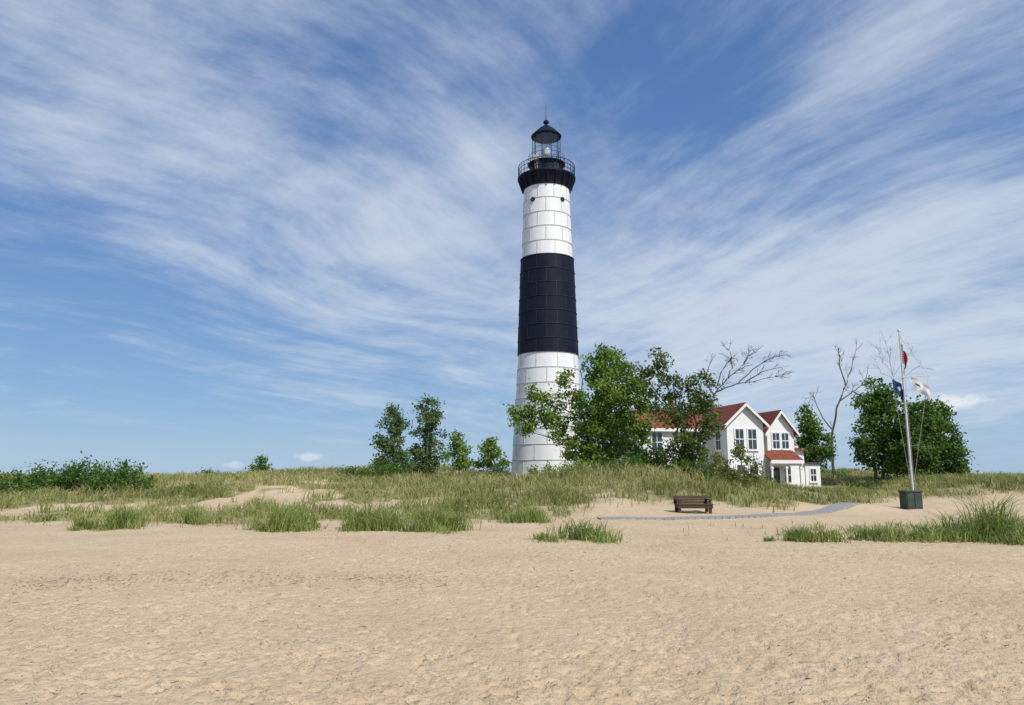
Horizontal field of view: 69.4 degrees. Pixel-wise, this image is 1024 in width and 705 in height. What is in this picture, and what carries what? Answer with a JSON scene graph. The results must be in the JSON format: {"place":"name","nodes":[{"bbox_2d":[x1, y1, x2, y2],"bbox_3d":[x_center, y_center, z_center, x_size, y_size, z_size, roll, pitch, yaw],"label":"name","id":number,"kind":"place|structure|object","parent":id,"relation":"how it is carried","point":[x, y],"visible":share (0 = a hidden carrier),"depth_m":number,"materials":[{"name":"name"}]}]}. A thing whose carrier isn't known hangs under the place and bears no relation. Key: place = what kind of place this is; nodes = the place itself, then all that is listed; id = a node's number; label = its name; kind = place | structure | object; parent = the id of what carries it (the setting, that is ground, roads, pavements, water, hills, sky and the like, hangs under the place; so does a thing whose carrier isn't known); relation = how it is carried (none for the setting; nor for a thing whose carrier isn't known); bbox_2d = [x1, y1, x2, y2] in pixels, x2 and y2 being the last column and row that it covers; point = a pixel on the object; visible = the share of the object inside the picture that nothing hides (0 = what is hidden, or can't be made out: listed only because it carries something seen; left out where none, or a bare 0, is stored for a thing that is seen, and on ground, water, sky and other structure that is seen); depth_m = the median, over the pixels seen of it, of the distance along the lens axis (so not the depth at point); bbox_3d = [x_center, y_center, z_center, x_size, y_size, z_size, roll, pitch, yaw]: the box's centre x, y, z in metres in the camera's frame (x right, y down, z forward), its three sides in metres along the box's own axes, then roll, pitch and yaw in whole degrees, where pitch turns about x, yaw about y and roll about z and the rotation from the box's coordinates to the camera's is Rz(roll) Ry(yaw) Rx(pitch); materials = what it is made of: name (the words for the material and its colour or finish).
{"place":"outdoors","nodes":[
{"label":"outdoors","id":0,"kind":"place"},
{"bbox_2d":[0,469,1023,704],"bbox_3d":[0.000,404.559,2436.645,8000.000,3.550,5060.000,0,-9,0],"label":"ground","id":1,"kind":"structure","parent":0,"point":[805,615],"depth_m":9.25,"materials":[{"name":"beige sand"}]},
{"bbox_2d":[0,462,51,494],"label":"shrub","id":2,"kind":"object","parent":1,"relation":"on","point":[5,482],"visible":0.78,"depth_m":42.03,"materials":[{"name":"green plant"}]},
{"bbox_2d":[27,511,63,522],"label":"grass tuft","id":3,"kind":"object","parent":1,"relation":"on","point":[40,518],"visible":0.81,"depth_m":27.48,"materials":[{"name":"green plant"}]},
{"bbox_2d":[15,459,81,490],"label":"shrub","id":4,"kind":"object","parent":1,"relation":"on","point":[44,472],"visible":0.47,"depth_m":43.01,"materials":[{"name":"green plant"}]},
{"bbox_2d":[57,512,100,530],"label":"grass tuft","id":5,"kind":"object","parent":1,"relation":"on","point":[77,526],"visible":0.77,"depth_m":23.21,"materials":[{"name":"green plant"}]},
{"bbox_2d":[49,450,113,491],"bbox_3d":[-24.884,7.095,43.428,4.093,2.708,2.845,0,-9,0],"label":"shrub","id":6,"kind":"object","parent":1,"relation":"on","point":[83,477],"visible":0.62,"depth_m":42.79,"materials":[{"name":"green plant"}]},
{"bbox_2d":[85,458,157,493],"bbox_3d":[-22.294,7.208,42.510,4.052,2.546,2.888,0,-9,0],"label":"shrub","id":7,"kind":"object","parent":1,"relation":"on","point":[109,478],"visible":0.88,"depth_m":41.98,"materials":[{"name":"green plant"}]},
{"bbox_2d":[87,497,157,531],"bbox_3d":[-12.463,5.145,23.770,2.631,1.081,2.525,0,-9,0],"label":"grass tuft","id":8,"kind":"object","parent":1,"relation":"on","point":[121,521],"visible":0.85,"depth_m":23.45,"materials":[{"name":"green plant"}]},
{"bbox_2d":[172,503,227,524],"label":"grass tuft","id":9,"kind":"object","parent":1,"relation":"on","point":[190,517],"visible":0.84,"depth_m":25.83,"materials":[{"name":"green plant"}]},
{"bbox_2d":[189,467,219,474],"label":"shrub","id":10,"kind":"object","parent":1,"relation":"on","point":[207,471],"visible":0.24,"depth_m":84.47,"materials":[{"name":"green plant"}]},
{"bbox_2d":[239,454,273,473],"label":"shrub","id":11,"kind":"object","parent":1,"relation":"on","point":[261,461],"visible":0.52,"depth_m":83.08,"materials":[{"name":"green plant"}]},
{"bbox_2d":[234,494,333,532],"bbox_3d":[-7.156,4.961,23.031,3.110,1.207,3.392,0,-9,0],"label":"grass tuft","id":12,"kind":"object","parent":1,"relation":"on","point":[286,521],"visible":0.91,"depth_m":22.67,"materials":[{"name":"green plant"}]},
{"bbox_2d":[307,515,322,528],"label":"grass tuft","id":13,"kind":"object","parent":1,"relation":"on","point":[315,521],"visible":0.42,"depth_m":24.11,"materials":[{"name":"green plant"}]},
{"bbox_2d":[335,464,366,477],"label":"shrub","id":14,"kind":"object","parent":1,"relation":"on","point":[352,470],"visible":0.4,"depth_m":59.16,"materials":[{"name":"green plant"}]},
{"bbox_2d":[331,491,412,531],"bbox_3d":[-4.594,5.014,23.646,3.096,1.306,3.641,5,-10,-26],"label":"grass tuft","id":15,"kind":"object","parent":1,"relation":"on","point":[375,520],"visible":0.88,"depth_m":23.10,"materials":[{"name":"green plant"}]},
{"bbox_2d":[355,455,412,478],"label":"shrub","id":16,"kind":"object","parent":1,"relation":"on","point":[386,466],"visible":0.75,"depth_m":56.90,"materials":[{"name":"green plant"}]},
{"bbox_2d":[369,402,416,475],"bbox_3d":[-9.566,7.231,59.448,4.079,6.548,3.198,0,-9,0],"label":"cedar tree","id":17,"kind":"object","parent":1,"relation":"on","point":[387,444],"visible":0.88,"depth_m":59.20,"materials":[{"name":"green plant"}]},
{"bbox_2d":[404,393,449,477],"bbox_3d":[-7.160,7.052,61.844,3.527,7.351,3.783,7,-12,-38],"label":"cedar tree","id":18,"kind":"object","parent":1,"relation":"on","point":[429,419],"visible":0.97,"depth_m":61.46,"materials":[{"name":"green plant"}]},
{"bbox_2d":[387,497,484,534],"bbox_3d":[-2.281,4.981,23.152,2.984,1.226,3.026,-4,-10,25],"label":"grass tuft","id":19,"kind":"object","parent":1,"relation":"on","point":[433,521],"visible":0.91,"depth_m":22.77,"materials":[{"name":"green plant"}]},
{"bbox_2d":[439,429,474,474],"bbox_3d":[-4.508,8.776,63.542,2.955,4.502,2.944,-4,-10,22],"label":"young tree","id":20,"kind":"object","parent":1,"relation":"on","point":[461,461],"visible":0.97,"depth_m":63.18,"materials":[{"name":"green plant"}]},
{"bbox_2d":[471,436,512,471],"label":"young tree","id":21,"kind":"object","parent":1,"relation":"on","point":[488,451],"visible":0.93,"depth_m":61.06,"materials":[{"name":"green plant"}]},
{"bbox_2d":[482,459,510,478],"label":"shrub","id":22,"kind":"object","parent":1,"relation":"on","point":[497,469],"visible":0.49,"depth_m":58.93,"materials":[{"name":"green plant"}]},
{"bbox_2d":[0,458,1023,539],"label":"dune grass","id":23,"kind":"structure","parent":1,"relation":"on","point":[455,485],"depth_m":40.68,"materials":[{"name":"green plant"}]},
{"bbox_2d":[8,532,1022,704],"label":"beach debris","id":24,"kind":"object","parent":1,"relation":"on","point":[348,590],"visible":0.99,"depth_m":11.63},
{"bbox_2d":[501,496,555,523],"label":"grass tuft","id":25,"kind":"object","parent":1,"relation":"on","point":[527,513],"visible":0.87,"depth_m":27.07,"materials":[{"name":"green plant"}]},
{"bbox_2d":[523,532,551,539],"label":"grass tuft","id":26,"kind":"object","parent":1,"relation":"on","point":[541,533],"visible":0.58,"depth_m":19.58,"materials":[{"name":"green plant"}]},
{"bbox_2d":[525,461,559,481],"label":"shrub","id":27,"kind":"object","parent":1,"relation":"on","point":[534,469],"visible":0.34,"depth_m":50.25,"materials":[{"name":"green plant"}]},
{"bbox_2d":[511,120,582,477],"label":"lighthouse","id":28,"kind":"object","parent":1,"relation":"on","point":[547,342],"visible":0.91,"depth_m":65.66,"materials":[{"name":"white paint"}]},
{"bbox_2d":[558,457,594,476],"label":"shrub","id":29,"kind":"object","parent":1,"relation":"on","point":[574,462],"visible":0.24,"depth_m":49.17,"materials":[{"name":"green plant"}]},
{"bbox_2d":[530,512,630,543],"bbox_3d":[1.903,4.610,19.659,2.955,0.815,3.036,0,-9,0],"label":"grass tuft","id":30,"kind":"object","parent":1,"relation":"on","point":[582,532],"visible":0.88,"depth_m":19.46,"materials":[{"name":"green plant"}]},
{"bbox_2d":[502,342,662,475],"bbox_3d":[5.177,4.558,54.187,11.800,10.489,5.482,0,-9,0],"label":"tree","id":31,"kind":"object","parent":1,"relation":"on","point":[604,423],"visible":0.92,"depth_m":53.56,"materials":[{"name":"green plant"}]},
{"bbox_2d":[604,452,651,475],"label":"shrub","id":32,"kind":"object","parent":1,"relation":"on","point":[618,462],"visible":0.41,"depth_m":49.17,"materials":[{"name":"green plant"}]},
{"bbox_2d":[625,440,679,473],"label":"shrub","id":33,"kind":"object","parent":1,"relation":"on","point":[659,458],"visible":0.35,"depth_m":50.90,"materials":[{"name":"green plant"}]},
{"bbox_2d":[628,346,726,475],"bbox_3d":[11.150,4.232,50.107,6.781,9.288,3.517,0,-9,0],"label":"fruit tree","id":34,"kind":"object","parent":1,"relation":"on","point":[686,449],"visible":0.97,"depth_m":49.79,"materials":[{"name":"green plant"}]},
{"bbox_2d":[661,453,718,477],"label":"shrub","id":35,"kind":"object","parent":1,"relation":"on","point":[701,465],"visible":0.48,"depth_m":48.05,"materials":[{"name":"green plant"}]},
{"bbox_2d":[673,495,712,513],"bbox_3d":[8.021,6.817,32.802,1.600,0.920,0.750,1,-9,-4],"label":"park bench","id":36,"kind":"object","parent":1,"relation":"on","point":[679,500],"visible":0.96,"depth_m":32.98,"materials":[{"name":"brown wood"}]},
{"bbox_2d":[614,402,821,487],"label":"house","id":37,"kind":"structure","parent":1,"relation":"on","point":[768,437],"depth_m":61.52,"materials":[{"name":"paint"}]},
{"bbox_2d":[650,431,663,453],"bbox_3d":[12.077,7.479,61.555,1.260,1.870,0.150,2,-10,-13],"label":"window","id":38,"kind":"structure","parent":37,"relation":"in","point":[657,435],"depth_m":61.62,"materials":[{"name":"white glass"}]},
{"bbox_2d":[714,430,722,450],"bbox_3d":[17.151,7.330,61.575,0.150,1.770,1.110,2,-10,-13],"label":"window","id":39,"kind":"structure","parent":37,"relation":"in","point":[718,440],"depth_m":61.52,"materials":[{"name":"white glass"}]},
{"bbox_2d":[734,428,746,450],"bbox_3d":[18.605,7.092,60.442,1.080,1.870,0.150,2,-10,-13],"label":"window","id":40,"kind":"structure","parent":37,"relation":"in","point":[739,433],"depth_m":60.51,"materials":[{"name":"white glass"}]},
{"bbox_2d":[735,464,745,478],"bbox_3d":[18.605,9.953,59.969,1.080,1.870,0.150,2,-10,-13],"label":"window","id":41,"kind":"structure","parent":37,"relation":"in","point":[737,465],"depth_m":60.08,"materials":[{"name":"white glass"}]},
{"bbox_2d":[746,428,759,450],"bbox_3d":[19.726,7.134,60.698,1.080,1.870,0.150,2,-10,-13],"label":"window","id":42,"kind":"structure","parent":37,"relation":"in","point":[752,438],"depth_m":60.71,"materials":[{"name":"white glass"}]},
{"bbox_2d":[748,464,759,475],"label":"window","id":43,"kind":"structure","parent":37,"relation":"in","point":[749,466],"depth_m":60.34,"materials":[{"name":"white glass"}]},
{"bbox_2d":[769,468,779,482],"bbox_3d":[21.784,10.564,61.226,0.900,2.050,0.120,2,-10,-13],"label":"door","id":44,"kind":"structure","parent":37,"relation":"in","point":[776,471],"depth_m":61.32,"materials":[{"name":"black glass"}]},
{"bbox_2d":[771,432,780,449],"bbox_3d":[22.076,7.397,61.829,0.980,1.520,0.150,2,-10,-13],"label":"window","id":45,"kind":"structure","parent":37,"relation":"in","point":[775,436],"depth_m":61.85,"materials":[{"name":"white glass"}]},
{"bbox_2d":[780,432,791,449],"bbox_3d":[22.901,7.428,62.014,0.980,1.520,0.150,2,-10,-13],"label":"window","id":46,"kind":"structure","parent":37,"relation":"in","point":[785,438],"depth_m":62.05,"materials":[{"name":"white glass"}]},
{"bbox_2d":[783,466,793,483],"bbox_3d":[22.952,10.217,61.567,0.960,1.470,0.150,2,-10,-13],"label":"window","id":47,"kind":"structure","parent":37,"relation":"in","point":[789,467],"depth_m":61.59,"materials":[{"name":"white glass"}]},
{"bbox_2d":[809,468,818,482],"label":"window","id":48,"kind":"structure","parent":37,"relation":"in","point":[812,471],"depth_m":62.55,"materials":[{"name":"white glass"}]},
{"bbox_2d":[706,439,768,486],"bbox_3d":[13.935,6.892,45.655,4.099,3.277,2.631,0,-9,0],"label":"bush","id":49,"kind":"object","parent":1,"relation":"on","point":[735,474],"visible":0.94,"depth_m":45.44,"materials":[{"name":"green plant"}]},
{"bbox_2d":[706,340,794,404],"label":"dead tree","id":50,"kind":"object","parent":1,"relation":"on","point":[739,369],"visible":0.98,"depth_m":74.67,"materials":[{"name":"grey wood"}]},
{"bbox_2d":[760,535,775,541],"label":"grass tuft","id":51,"kind":"object","parent":1,"relation":"on","point":[771,538],"visible":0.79,"depth_m":19.35,"materials":[{"name":"green plant"}]},
{"bbox_2d":[758,471,783,484],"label":"shrub","id":52,"kind":"object","parent":1,"relation":"on","point":[766,479],"visible":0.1,"depth_m":54.10,"materials":[{"name":"green plant"}]},
{"bbox_2d":[778,534,806,541],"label":"grass tuft","id":53,"kind":"object","parent":1,"relation":"on","point":[793,537],"visible":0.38,"depth_m":19.34,"materials":[{"name":"green plant"}]},
{"bbox_2d":[775,523,850,543],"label":"grass tuft","id":54,"kind":"object","parent":1,"relation":"on","point":[813,538],"visible":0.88,"depth_m":19.23,"materials":[{"name":"green plant"}]},
{"bbox_2d":[794,401,838,472],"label":"tree","id":55,"kind":"object","parent":1,"relation":"on","point":[810,429],"visible":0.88,"depth_m":82.81,"materials":[{"name":"green plant"}]},
{"bbox_2d":[820,468,849,477],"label":"shrub","id":56,"kind":"object","parent":1,"relation":"on","point":[839,473],"visible":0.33,"depth_m":68.81,"materials":[{"name":"green plant"}]},
{"bbox_2d":[804,338,876,475],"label":"dead tree","id":57,"kind":"object","parent":1,"relation":"on","point":[833,427],"visible":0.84,"depth_m":86.43,"materials":[{"name":"grey wood"}]},
{"bbox_2d":[846,477,883,489],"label":"shrub","id":58,"kind":"object","parent":1,"relation":"on","point":[863,483],"visible":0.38,"depth_m":51.15,"materials":[{"name":"green plant"}]},
{"bbox_2d":[832,519,913,542],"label":"grass tuft","id":59,"kind":"object","parent":1,"relation":"on","point":[872,535],"visible":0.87,"depth_m":19.33,"materials":[{"name":"green plant"}]},
{"bbox_2d":[845,375,913,482],"bbox_3d":[30.892,6.541,61.953,5.925,9.420,3.862,0,-9,0],"label":"round tree","id":60,"kind":"object","parent":1,"relation":"on","point":[877,441],"visible":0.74,"depth_m":61.56,"materials":[{"name":"green plant"}]},
{"bbox_2d":[868,329,931,394],"bbox_3d":[33.717,4.508,64.189,5.532,13.781,2.595,0,-9,0],"label":"dead tree","id":61,"kind":"object","parent":1,"relation":"on","point":[889,356],"visible":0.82,"depth_m":64.77,"materials":[{"name":"grey wood"}]},
{"bbox_2d":[866,519,950,542],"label":"grass tuft","id":62,"kind":"object","parent":1,"relation":"on","point":[922,534],"visible":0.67,"depth_m":19.22,"materials":[{"name":"green plant"}]},
{"bbox_2d":[898,490,922,509],"bbox_3d":[19.468,7.293,36.094,0.920,1.110,0.600,1,-9,-8],"label":"utility box","id":63,"kind":"object","parent":1,"relation":"on","point":[910,499],"visible":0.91,"depth_m":35.87,"materials":[{"name":"green paint"}]},
{"bbox_2d":[907,493,914,506],"bbox_3d":[19.308,7.160,35.813,0.360,0.660,0.023,1,-9,-8],"label":"door panel","id":64,"kind":"structure","parent":63,"relation":"in","point":[910,497],"depth_m":35.80,"materials":[{"name":"green paint"}]},
{"bbox_2d":[914,493,922,506],"bbox_3d":[19.704,7.169,35.868,0.360,0.660,0.023,1,-9,-8],"label":"door panel","id":65,"kind":"structure","parent":63,"relation":"in","point":[918,496],"depth_m":35.86,"materials":[{"name":"green paint"}]},
{"bbox_2d":[882,395,979,479],"bbox_3d":[33.430,7.186,59.647,6.870,7.704,5.205,4,-10,-24],"label":"round tree","id":66,"kind":"object","parent":1,"relation":"on","point":[935,453],"visible":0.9,"depth_m":58.79,"materials":[{"name":"green plant"}]},
{"bbox_2d":[912,522,999,542],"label":"grass tuft","id":67,"kind":"object","parent":1,"relation":"on","point":[956,538],"visible":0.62,"depth_m":19.10,"materials":[{"name":"green plant"}]},
{"bbox_2d":[913,484,1023,545],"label":"grass tuft","id":68,"kind":"object","parent":1,"relation":"on","point":[994,523],"visible":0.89,"depth_m":19.30,"materials":[{"name":"green plant"}]},
{"bbox_2d":[0,0,1023,474],"label":"sky","id":69,"kind":"structure","parent":0,"point":[233,232],"materials":[{"name":"blue"}]},
{"bbox_2d":[597,502,863,519],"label":"path","id":70,"kind":"structure","parent":0,"point":[836,507],"depth_m":30.17,"materials":[{"name":"grey concrete"}]},
{"bbox_2d":[891,329,928,489],"bbox_3d":[20.262,3.429,37.275,1.955,9.420,0.191,0,-9,0],"label":"flagpole","id":71,"kind":"object","parent":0,"point":[908,439],"visible":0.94,"depth_m":37.30,"materials":[{"name":"metal"}]},
{"bbox_2d":[892,379,906,401],"bbox_3d":[19.635,1.975,37.554,0.615,1.220,0.320,1,-9,-5],"label":"flag","id":72,"kind":"object","parent":71,"relation":"hanging from","point":[897,389],"visible":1,"depth_m":37.59,"materials":[{"name":"blue fabric"}]},
{"bbox_2d":[901,344,907,372],"bbox_3d":[20.040,0.352,37.863,0.272,1.618,0.361,3,-10,-20],"label":"flag","id":73,"kind":"object","parent":71,"relation":"hanging from","point":[904,358],"visible":1,"depth_m":37.84,"materials":[{"name":"red fabric"}]},
{"bbox_2d":[911,378,929,401],"bbox_3d":[20.713,1.890,37.471,0.824,1.280,0.289,-2,-10,10],"label":"flag","id":74,"kind":"object","parent":71,"relation":"hanging from","point":[918,385],"visible":1,"depth_m":37.50,"materials":[{"name":"white fabric"}]}
]}

